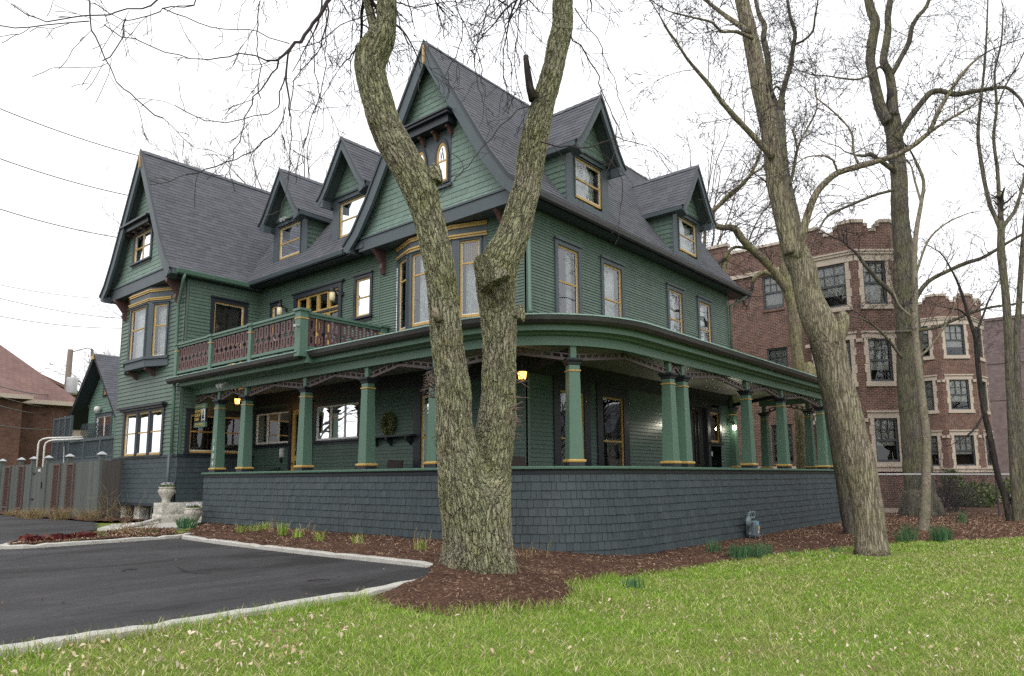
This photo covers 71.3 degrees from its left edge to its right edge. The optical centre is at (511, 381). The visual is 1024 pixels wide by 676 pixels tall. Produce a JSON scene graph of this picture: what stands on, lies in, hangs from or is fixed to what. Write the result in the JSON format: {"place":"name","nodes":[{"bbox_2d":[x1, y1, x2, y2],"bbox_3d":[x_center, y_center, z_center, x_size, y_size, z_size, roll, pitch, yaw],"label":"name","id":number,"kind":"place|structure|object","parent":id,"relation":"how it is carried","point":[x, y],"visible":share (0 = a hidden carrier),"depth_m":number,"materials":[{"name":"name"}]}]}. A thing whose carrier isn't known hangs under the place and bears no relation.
{"place":"outdoors","nodes":[
{"label":"outdoors","id":0,"kind":"place"},
{"bbox_2d":[0,108,137,155],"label":"overhead wire","id":1,"kind":"object","parent":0,"point":[66,133],"visible":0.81,"depth_m":45.23,"materials":[{"name":"black metal"}]},
{"bbox_2d":[0,510,1023,675],"bbox_3d":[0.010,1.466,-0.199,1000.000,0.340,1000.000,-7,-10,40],"label":"lawn ground","id":2,"kind":"structure","parent":0,"point":[895,553],"depth_m":6.82,"materials":[{"name":"green plant"}]},
{"bbox_2d":[0,345,77,466],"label":"brick house","id":3,"kind":"structure","parent":2,"relation":"on","point":[17,373],"depth_m":45.39,"materials":[{"name":"brick"}]},
{"bbox_2d":[0,451,122,518],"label":"timber fence","id":4,"kind":"object","parent":2,"relation":"on","point":[68,483],"visible":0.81,"depth_m":26.16,"materials":[{"name":"grey wood"}]},
{"bbox_2d":[0,511,149,520],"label":"mulch bed","id":5,"kind":"object","parent":2,"relation":"on","point":[90,519],"visible":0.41,"depth_m":23.26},
{"bbox_2d":[13,505,52,518],"bbox_3d":[-16.547,4.530,24.721,1.473,0.482,1.468,-2,-8,15],"label":"dry grass clump","id":6,"kind":"object","parent":5,"relation":"on","point":[34,514],"visible":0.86,"depth_m":24.61,"materials":[{"name":"beige plant"}]},
{"bbox_2d":[39,506,78,519],"bbox_3d":[-15.067,4.390,23.934,1.511,0.528,1.579,-5,-9,30],"label":"dry grass clump","id":7,"kind":"object","parent":5,"relation":"on","point":[56,514],"visible":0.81,"depth_m":23.76,"materials":[{"name":"beige plant"}]},
{"bbox_2d":[71,508,109,520],"bbox_3d":[-13.938,4.366,23.552,1.407,0.459,1.330,-4,-8,24],"label":"dry grass clump","id":8,"kind":"object","parent":5,"relation":"on","point":[90,514],"visible":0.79,"depth_m":23.42,"materials":[{"name":"beige plant"}]},
{"bbox_2d":[87,484,145,522],"bbox_3d":[-12.864,3.945,23.315,2.778,1.332,1.705,-7,-10,40],"label":"bare shrub","id":9,"kind":"object","parent":5,"relation":"on","point":[122,514],"visible":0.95,"depth_m":23.31,"materials":[{"name":"brown plant"}]},
{"bbox_2d":[35,340,119,385],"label":"background tree","id":10,"kind":"object","parent":2,"relation":"on","point":[84,361],"visible":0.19,"depth_m":74.01,"materials":[{"name":"grey plant"}]},
{"bbox_2d":[64,347,93,394],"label":"utility pole","id":11,"kind":"object","parent":2,"relation":"on","point":[70,385],"visible":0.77,"depth_m":50.35,"materials":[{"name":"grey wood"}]},
{"bbox_2d":[51,415,113,462],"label":"wooden deck","id":12,"kind":"structure","parent":2,"relation":"on","point":[85,448],"depth_m":34.01,"materials":[{"name":"wood"}]},
{"bbox_2d":[68,353,119,453],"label":"green cottage","id":13,"kind":"structure","parent":2,"relation":"on","point":[95,401],"depth_m":36.11,"materials":[{"name":"paint"}]},
{"bbox_2d":[94,411,112,453],"bbox_3d":[-20.407,2.693,35.692,2.190,2.290,0.270,-7,-10,40],"label":"patio door","id":14,"kind":"structure","parent":13,"relation":"in","point":[105,420],"depth_m":35.68,"materials":[{"name":"glass"}]},
{"bbox_2d":[97,521,200,530],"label":"concrete walk","id":15,"kind":"structure","parent":2,"relation":"on","point":[162,525],"depth_m":19.69,"materials":[{"name":"grey concrete"}]},
{"bbox_2d":[184,503,202,524],"bbox_3d":[-9.324,3.869,20.889,0.487,0.644,0.487,-7,-10,40],"label":"flower urn","id":16,"kind":"object","parent":15,"relation":"on","point":[192,510],"visible":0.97,"depth_m":20.75,"materials":[{"name":"stone"}]},
{"bbox_2d":[152,502,202,522],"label":"stone pier","id":17,"kind":"structure","parent":2,"relation":"on","point":[166,512],"depth_m":21.56,"materials":[{"name":"stone"}]},
{"bbox_2d":[158,482,175,502],"bbox_3d":[-10.530,3.391,21.786,0.478,0.630,0.478,-7,-10,40],"label":"flower urn","id":18,"kind":"object","parent":17,"relation":"on","point":[166,492],"visible":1,"depth_m":21.64,"materials":[{"name":"stone"}]},
{"bbox_2d":[75,108,288,321],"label":"background tree","id":19,"kind":"object","parent":2,"relation":"on","point":[156,144],"visible":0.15,"depth_m":44.68,"materials":[{"name":"grey plant"}]},
{"bbox_2d":[0,579,414,655],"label":"kerb lawn","id":20,"kind":"structure","parent":2,"relation":"on","point":[383,588],"depth_m":6.51,"materials":[{"name":"concrete"}]},
{"bbox_2d":[0,514,429,644],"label":"asphalt drive","id":21,"kind":"structure","parent":2,"relation":"on","point":[156,584],"depth_m":9.28,"materials":[{"name":"grey asphalt"}]},
{"bbox_2d":[0,533,191,548],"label":"kerb island","id":22,"kind":"structure","parent":21,"relation":"on","point":[42,545],"depth_m":14.50,"materials":[{"name":"concrete"}]},
{"bbox_2d":[8,527,177,544],"bbox_3d":[-8.744,3.432,15.907,2.282,0.044,4.550,-1,-8,3],"label":"island bed","id":23,"kind":"object","parent":22,"relation":"on","point":[121,536],"visible":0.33,"depth_m":15.52,"materials":[{"name":"brown wood"}]},
{"bbox_2d":[18,534,47,541],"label":"red plant","id":24,"kind":"object","parent":23,"relation":"on","point":[30,537],"visible":0.92,"depth_m":14.36,"materials":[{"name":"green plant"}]},
{"bbox_2d":[40,532,73,540],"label":"red plant","id":25,"kind":"object","parent":23,"relation":"on","point":[59,535],"visible":0.94,"depth_m":14.65,"materials":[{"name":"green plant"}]},
{"bbox_2d":[182,535,432,567],"bbox_3d":[-4.114,3.103,12.955,8.467,0.207,0.332,-7,-10,41],"label":"kerb","id":26,"kind":"object","parent":21,"relation":"on","point":[406,562],"visible":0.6,"depth_m":12.08,"materials":[{"name":"concrete"}]},
{"bbox_2d":[160,40,396,298],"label":"background tree","id":27,"kind":"object","parent":2,"relation":"on","point":[287,158],"visible":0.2,"depth_m":41.91,"materials":[{"name":"brown plant"}]},
{"bbox_2d":[0,569,637,661],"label":"edge grass","id":28,"kind":"structure","parent":2,"relation":"on","point":[577,601],"depth_m":7.37,"materials":[{"name":"green plant"}]},
{"bbox_2d":[98,39,841,555],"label":"victorian house","id":29,"kind":"structure","parent":2,"relation":"on","point":[644,373],"depth_m":19.89,"materials":[{"name":"paint"}]},
{"bbox_2d":[0,158,127,195],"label":"overhead wire","id":30,"kind":"object","parent":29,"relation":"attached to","point":[61,178],"visible":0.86,"depth_m":44.88,"materials":[{"name":"black metal"}]},
{"bbox_2d":[119,213,153,268],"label":"window","id":31,"kind":"structure","parent":29,"relation":"in","point":[140,228],"depth_m":24.58,"materials":[{"name":"glass"}]},
{"bbox_2d":[116,401,167,457],"bbox_3d":[-12.358,1.701,23.850,3.520,1.820,0.380,-7,-10,40],"label":"window","id":32,"kind":"structure","parent":29,"relation":"in","point":[143,425],"depth_m":23.85,"materials":[{"name":"white glass"}]},
{"bbox_2d":[127,303,159,360],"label":"bay window","id":33,"kind":"structure","parent":29,"relation":"in","point":[138,314],"depth_m":24.38,"materials":[{"name":"glass"}]},
{"bbox_2d":[149,300,170,355],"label":"bay window","id":34,"kind":"structure","parent":29,"relation":"in","point":[164,309],"depth_m":23.54,"materials":[{"name":"glass"}]},
{"bbox_2d":[194,399,207,427],"bbox_3d":[-9.713,1.004,22.289,0.730,0.875,0.080,-7,-10,40],"label":"hanging sign","id":35,"kind":"object","parent":29,"relation":"hanging from","point":[200,415],"visible":1,"depth_m":22.21,"materials":[{"name":"blue paint"}]},
{"bbox_2d":[180,408,240,454],"bbox_3d":[-9.714,1.733,23.182,0.660,1.780,2.360,-7,-10,40],"label":"window","id":36,"kind":"structure","parent":29,"relation":"in","point":[198,441],"depth_m":23.26,"materials":[{"name":"blue paint"}]},
{"bbox_2d":[209,295,248,367],"bbox_3d":[-9.581,-1.538,23.811,0.660,2.630,1.640,-7,-10,40],"label":"window","id":37,"kind":"structure","parent":29,"relation":"in","point":[225,313],"depth_m":23.85,"materials":[{"name":"black glass"}]},
{"bbox_2d":[252,406,290,448],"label":"window","id":38,"kind":"structure","parent":29,"relation":"in","point":[271,425],"depth_m":23.44,"materials":[{"name":"glass"}]},
{"bbox_2d":[269,300,281,345],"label":"window","id":39,"kind":"structure","parent":29,"relation":"in","point":[273,309],"depth_m":23.99,"materials":[{"name":"blue paint"}]},
{"bbox_2d":[277,220,301,260],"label":"dormer window","id":40,"kind":"structure","parent":29,"relation":"in","point":[289,237],"depth_m":23.87,"materials":[{"name":"glass"}]},
{"bbox_2d":[287,400,313,470],"bbox_3d":[-6.555,2.152,22.221,1.270,3.050,0.180,-7,-10,40],"label":"porch doorway","id":41,"kind":"structure","parent":29,"relation":"in","point":[294,409],"depth_m":22.52,"materials":[{"name":"blue paint"}]},
{"bbox_2d":[291,278,344,350],"bbox_3d":[-6.083,-1.586,22.290,2.750,2.770,0.200,-7,-10,40],"label":"balcony doorway","id":42,"kind":"structure","parent":29,"relation":"in","point":[316,299],"depth_m":22.25,"materials":[{"name":"yellow paint"}]},
{"bbox_2d":[312,396,360,444],"bbox_3d":[-5.152,1.206,21.162,2.360,1.320,0.270,-7,-10,40],"label":"window","id":43,"kind":"structure","parent":29,"relation":"in","point":[337,421],"depth_m":21.16,"materials":[{"name":"glass"}]},
{"bbox_2d":[338,193,364,238],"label":"dormer window","id":44,"kind":"structure","parent":29,"relation":"in","point":[349,208],"depth_m":21.84,"materials":[{"name":"glass"}]},
{"bbox_2d":[350,270,373,321],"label":"window","id":45,"kind":"structure","parent":29,"relation":"in","point":[363,282],"depth_m":20.94,"materials":[{"name":"glass"}]},
{"bbox_2d":[380,411,396,434],"bbox_3d":[-3.377,1.179,19.524,0.670,0.763,0.271,-7,-10,40],"label":"wreath","id":46,"kind":"object","parent":29,"relation":"on","point":[385,421],"visible":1,"depth_m":19.45,"materials":[{"name":"green plant"}]},
{"bbox_2d":[386,460,403,468],"bbox_3d":[-3.245,2.583,18.394,0.620,1.120,0.667,-7,-10,40],"label":"wicker chair","id":47,"kind":"object","parent":29,"relation":"on","point":[394,464],"visible":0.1,"depth_m":18.64,"materials":[{"name":"brown wicker"}]},
{"bbox_2d":[396,254,421,330],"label":"bay window","id":48,"kind":"structure","parent":29,"relation":"in","point":[402,292],"depth_m":19.65,"materials":[{"name":"glass"}]},
{"bbox_2d":[412,382,428,467],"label":"window","id":49,"kind":"structure","parent":29,"relation":"in","point":[420,404],"depth_m":18.74,"materials":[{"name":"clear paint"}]},
{"bbox_2d":[409,240,468,326],"bbox_3d":[-1.974,-2.453,18.750,1.982,2.540,0.640,-7,-10,40],"label":"bay window","id":50,"kind":"structure","parent":29,"relation":"in","point":[424,315],"depth_m":18.99,"materials":[{"name":"glass"}]},
{"bbox_2d":[456,235,482,317],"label":"bay window","id":51,"kind":"structure","parent":29,"relation":"in","point":[473,249],"depth_m":18.02,"materials":[{"name":"glass"}]},
{"bbox_2d":[554,236,582,313],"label":"window","id":52,"kind":"structure","parent":29,"relation":"in","point":[567,254],"depth_m":18.52,"materials":[{"name":"glass"}]},
{"bbox_2d":[552,376,591,465],"bbox_3d":[1.316,1.395,17.825,0.660,2.860,1.620,-7,-10,40],"label":"window","id":53,"kind":"structure","parent":29,"relation":"in","point":[559,383],"depth_m":18.04,"materials":[{"name":"blue paint"}]},
{"bbox_2d":[574,155,602,209],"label":"dormer window","id":54,"kind":"structure","parent":29,"relation":"in","point":[588,186],"depth_m":19.59,"materials":[{"name":"glass"}]},
{"bbox_2d":[600,255,624,317],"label":"window","id":55,"kind":"structure","parent":29,"relation":"in","point":[612,271],"depth_m":20.05,"materials":[{"name":"glass"}]},
{"bbox_2d":[595,383,630,465],"bbox_3d":[2.533,1.580,19.246,0.660,2.860,1.640,-7,-10,40],"label":"window","id":56,"kind":"structure","parent":29,"relation":"in","point":[612,402],"depth_m":19.53,"materials":[{"name":"blue paint"}]},
{"bbox_2d":[666,282,685,333],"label":"window","id":57,"kind":"structure","parent":29,"relation":"in","point":[675,294],"depth_m":22.86,"materials":[{"name":"glass"}]},
{"bbox_2d":[678,216,697,257],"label":"dormer window","id":58,"kind":"structure","parent":29,"relation":"in","point":[687,232],"depth_m":24.07,"materials":[{"name":"glass"}]},
{"bbox_2d":[696,295,713,342],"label":"window","id":59,"kind":"structure","parent":29,"relation":"in","point":[704,305],"depth_m":24.44,"materials":[{"name":"glass"}]},
{"bbox_2d":[689,398,722,466],"bbox_3d":[6.236,2.177,23.220,0.200,3.100,2.800,-7,-10,40],"label":"front doorway","id":60,"kind":"structure","parent":29,"relation":"in","point":[699,410],"depth_m":23.21,"materials":[{"name":"black paint"}]},
{"bbox_2d":[708,406,723,451],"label":"window","id":61,"kind":"structure","parent":29,"relation":"in","point":[715,413],"depth_m":24.24,"materials":[{"name":"blue paint"}]},
{"bbox_2d":[746,511,759,537],"bbox_3d":[6.231,3.754,18.624,0.293,0.737,0.676,-7,-10,40],"label":"gas meter","id":62,"kind":"object","parent":29,"relation":"attached to","point":[753,528],"visible":0.98,"depth_m":18.59,"materials":[{"name":"grey metal"}]},
{"bbox_2d":[0,537,1023,675],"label":"fallen leaves","id":63,"kind":"object","parent":2,"relation":"on","point":[302,652],"visible":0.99,"depth_m":6.15,"materials":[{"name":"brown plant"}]},
{"bbox_2d":[175,512,1023,615],"bbox_3d":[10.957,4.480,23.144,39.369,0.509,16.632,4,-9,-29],"label":"mulch bed","id":64,"kind":"object","parent":2,"relation":"on","point":[423,588],"visible":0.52,"depth_m":12.61,"materials":[{"name":"brown wood"}]},
{"bbox_2d":[0,0,671,573],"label":"forked tree","id":65,"kind":"object","parent":64,"relation":"on","point":[474,482],"visible":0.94,"depth_m":10.12,"materials":[{"name":"brown plant"}]},
{"bbox_2d":[704,536,721,551],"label":"daffodil clump","id":66,"kind":"object","parent":64,"relation":"on","point":[714,548],"visible":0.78,"depth_m":15.09,"materials":[{"name":"green plant"}]},
{"bbox_2d":[726,542,749,558],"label":"daffodil clump","id":67,"kind":"object","parent":64,"relation":"on","point":[735,554],"visible":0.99,"depth_m":14.40,"materials":[{"name":"green plant"}]},
{"bbox_2d":[742,541,763,557],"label":"daffodil clump","id":68,"kind":"object","parent":64,"relation":"on","point":[756,552],"visible":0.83,"depth_m":14.55,"materials":[{"name":"green plant"}]},
{"bbox_2d":[625,512,1023,563],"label":"bed leaves","id":69,"kind":"object","parent":64,"relation":"on","point":[942,518],"visible":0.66,"depth_m":21.96,"materials":[{"name":"brown plant"}]},
{"bbox_2d":[895,521,919,540],"bbox_3d":[10.043,3.793,18.156,0.441,0.502,0.508,2,-8,-18],"label":"daffodil clump","id":70,"kind":"object","parent":64,"relation":"on","point":[911,532],"visible":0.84,"depth_m":18.07,"materials":[{"name":"green plant"}]},
{"bbox_2d":[846,102,1019,530],"bbox_3d":[12.549,-2.069,21.381,2.977,13.291,4.111,4,-9,-31],"label":"slim pale tree","id":71,"kind":"object","parent":64,"relation":"on","point":[924,512],"visible":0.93,"depth_m":21.48,"materials":[{"name":"brown plant"}]},
{"bbox_2d":[621,575,644,588],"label":"daffodil clump","id":72,"kind":"object","parent":2,"relation":"on","point":[632,583],"visible":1,"depth_m":10.35,"materials":[{"name":"green plant"}]},
{"bbox_2d":[610,51,830,250],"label":"background tree","id":73,"kind":"object","parent":2,"relation":"on","point":[715,201],"visible":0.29,"depth_m":46.75,"materials":[{"name":"brown plant"}]},
{"bbox_2d":[646,96,820,468],"bbox_3d":[8.654,-3.037,27.735,7.035,16.518,5.174,-1,-8,6],"label":"crooked tree","id":74,"kind":"object","parent":2,"relation":"on","point":[781,277],"visible":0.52,"depth_m":28.10,"materials":[{"name":"brown plant"}]},
{"bbox_2d":[726,0,855,534],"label":"dark twin tree","id":75,"kind":"object","parent":2,"relation":"on","point":[845,507],"visible":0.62,"depth_m":21.19,"materials":[{"name":"brown plant"}]},
{"bbox_2d":[706,219,912,512],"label":"apartment house","id":76,"kind":"structure","parent":2,"relation":"on","point":[762,332],"depth_m":32.69,"materials":[{"name":"brick"}]},
{"bbox_2d":[762,276,783,309],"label":"window","id":77,"kind":"structure","parent":76,"relation":"in","point":[773,299],"depth_m":35.54,"materials":[{"name":"grey glass"}]},
{"bbox_2d":[767,347,787,366],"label":"window","id":78,"kind":"structure","parent":76,"relation":"in","point":[776,355],"depth_m":34.97,"materials":[{"name":"grey glass"}]},
{"bbox_2d":[771,424,793,462],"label":"window","id":79,"kind":"structure","parent":76,"relation":"in","point":[774,430],"depth_m":34.50,"materials":[{"name":"black glass"}]},
{"bbox_2d":[805,331,860,386],"bbox_3d":[14.751,-0.896,32.661,2.417,2.500,0.290,-7,-10,40],"label":"window","id":80,"kind":"structure","parent":76,"relation":"in","point":[851,336],"depth_m":32.13,"materials":[{"name":"beige stone"}]},
{"bbox_2d":[817,262,852,311],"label":"window","id":81,"kind":"structure","parent":76,"relation":"in","point":[839,275],"depth_m":33.10,"materials":[{"name":"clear glass"}]},
{"bbox_2d":[858,261,893,308],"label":"window","id":82,"kind":"structure","parent":76,"relation":"in","point":[868,286],"depth_m":32.48,"materials":[{"name":"beige glass"}]},
{"bbox_2d":[858,331,896,385],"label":"window","id":83,"kind":"structure","parent":76,"relation":"in","point":[877,352],"depth_m":32.02,"materials":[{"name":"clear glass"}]},
{"bbox_2d":[864,410,901,464],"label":"window","id":84,"kind":"structure","parent":76,"relation":"in","point":[885,448],"depth_m":31.55,"materials":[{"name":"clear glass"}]},
{"bbox_2d":[618,0,1023,555],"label":"leaning tree","id":85,"kind":"object","parent":2,"relation":"on","point":[825,330],"visible":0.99,"depth_m":15.78,"materials":[{"name":"brown plant"}]},
{"bbox_2d":[776,0,1023,516],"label":"dark forked tree","id":86,"kind":"object","parent":2,"relation":"on","point":[911,436],"visible":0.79,"depth_m":29.61,"materials":[{"name":"brown plant"}]},
{"bbox_2d":[926,524,948,541],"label":"daffodil clump","id":87,"kind":"object","parent":2,"relation":"on","point":[936,536],"visible":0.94,"depth_m":17.82,"materials":[{"name":"green plant"}]},
{"bbox_2d":[878,473,1011,516],"bbox_3d":[15.893,4.461,27.617,11.434,1.830,0.064,-1,-8,1],"label":"chain link fence","id":88,"kind":"object","parent":2,"relation":"on","point":[997,496],"visible":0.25,"depth_m":27.62,"materials":[{"name":"metal"}]},
{"bbox_2d":[885,499,1011,513],"bbox_3d":[24.402,6.843,39.733,9.000,0.032,27.000,-7,-10,40],"label":"bed","id":89,"kind":"object","parent":2,"relation":"on","point":[977,509],"visible":0.08,"depth_m":33.27,"materials":[{"name":"brown soil"}]},
{"bbox_2d":[933,460,991,511],"bbox_3d":[18.803,4.580,31.346,3.723,2.587,3.744,3,-9,-25],"label":"bare shrub","id":90,"kind":"object","parent":89,"relation":"on","point":[954,495],"visible":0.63,"depth_m":30.94,"materials":[{"name":"brown plant"}]},
{"bbox_2d":[932,448,1001,510],"bbox_3d":[20.294,4.513,32.522,3.660,3.014,3.172,-7,-10,40],"label":"bare shrub","id":91,"kind":"object","parent":89,"relation":"on","point":[970,502],"visible":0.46,"depth_m":32.51,"materials":[{"name":"brown plant"}]},
{"bbox_2d":[948,481,1001,506],"bbox_3d":[23.646,5.909,36.516,2.394,1.614,2.363,-7,-10,40],"label":"evergreen bush","id":92,"kind":"object","parent":89,"relation":"on","point":[988,503],"visible":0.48,"depth_m":36.02,"materials":[{"name":"green plant"}]},
{"bbox_2d":[918,293,999,500],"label":"apartment house","id":93,"kind":"structure","parent":2,"relation":"on","point":[952,396],"depth_m":46.01,"materials":[{"name":"brown brick"}]},
{"bbox_2d":[921,326,934,359],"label":"window","id":94,"kind":"structure","parent":93,"relation":"in","point":[927,336],"depth_m":46.68,"materials":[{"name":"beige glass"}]},
{"bbox_2d":[924,375,940,413],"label":"window","id":95,"kind":"structure","parent":93,"relation":"in","point":[931,395],"depth_m":46.29,"materials":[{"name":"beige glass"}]},
{"bbox_2d":[931,430,945,467],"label":"window","id":96,"kind":"structure","parent":93,"relation":"in","point":[935,434],"depth_m":45.80,"materials":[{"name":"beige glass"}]},
{"bbox_2d":[941,325,969,358],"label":"window","id":97,"kind":"structure","parent":93,"relation":"in","point":[953,346],"depth_m":46.39,"materials":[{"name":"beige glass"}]},
{"bbox_2d":[941,374,975,412],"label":"window","id":98,"kind":"structure","parent":93,"relation":"in","point":[958,392],"depth_m":45.90,"materials":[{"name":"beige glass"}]},
{"bbox_2d":[946,430,981,467],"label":"window","id":99,"kind":"structure","parent":93,"relation":"in","point":[964,455],"depth_m":45.42,"materials":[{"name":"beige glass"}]},
{"bbox_2d":[982,376,990,414],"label":"window","id":100,"kind":"structure","parent":93,"relation":"in","point":[984,379],"depth_m":47.18,"materials":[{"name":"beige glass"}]},
{"bbox_2d":[983,430,993,467],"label":"window","id":101,"kind":"structure","parent":93,"relation":"in","point":[988,459],"depth_m":46.21,"materials":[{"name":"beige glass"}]},
{"bbox_2d":[919,233,1018,520],"bbox_3d":[16.724,-0.195,25.291,4.211,10.624,2.169,4,-9,-28],"label":"black leaning sapling","id":102,"kind":"object","parent":2,"relation":"on","point":[996,469],"visible":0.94,"depth_m":25.30,"materials":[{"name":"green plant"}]},
{"bbox_2d":[936,0,1023,520],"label":"upright slender tree","id":103,"kind":"object","parent":2,"relation":"on","point":[1000,222],"visible":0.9,"depth_m":26.14,"materials":[{"name":"brown plant"}]},
{"bbox_2d":[965,178,1023,519],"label":"shaded slender tree","id":104,"kind":"object","parent":2,"relation":"on","point":[1017,352],"visible":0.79,"depth_m":26.68,"materials":[{"name":"brown plant"}]},
{"bbox_2d":[983,314,1023,490],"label":"mauve building","id":105,"kind":"structure","parent":2,"relation":"on","point":[995,364],"depth_m":61.72,"materials":[{"name":"brick"}]},
{"bbox_2d":[0,0,1023,398],"label":"sky","id":106,"kind":"structure","parent":0,"point":[35,255],"materials":[{"name":"white"}]},
{"bbox_2d":[511,456,524,465],"bbox_3d":[0.086,2.194,15.692,0.620,1.120,0.667,2,-8,-15],"label":"wicker chair","id":107,"kind":"object","parent":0,"point":[518,461],"visible":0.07,"depth_m":16.04,"materials":[{"name":"brown wicker"}]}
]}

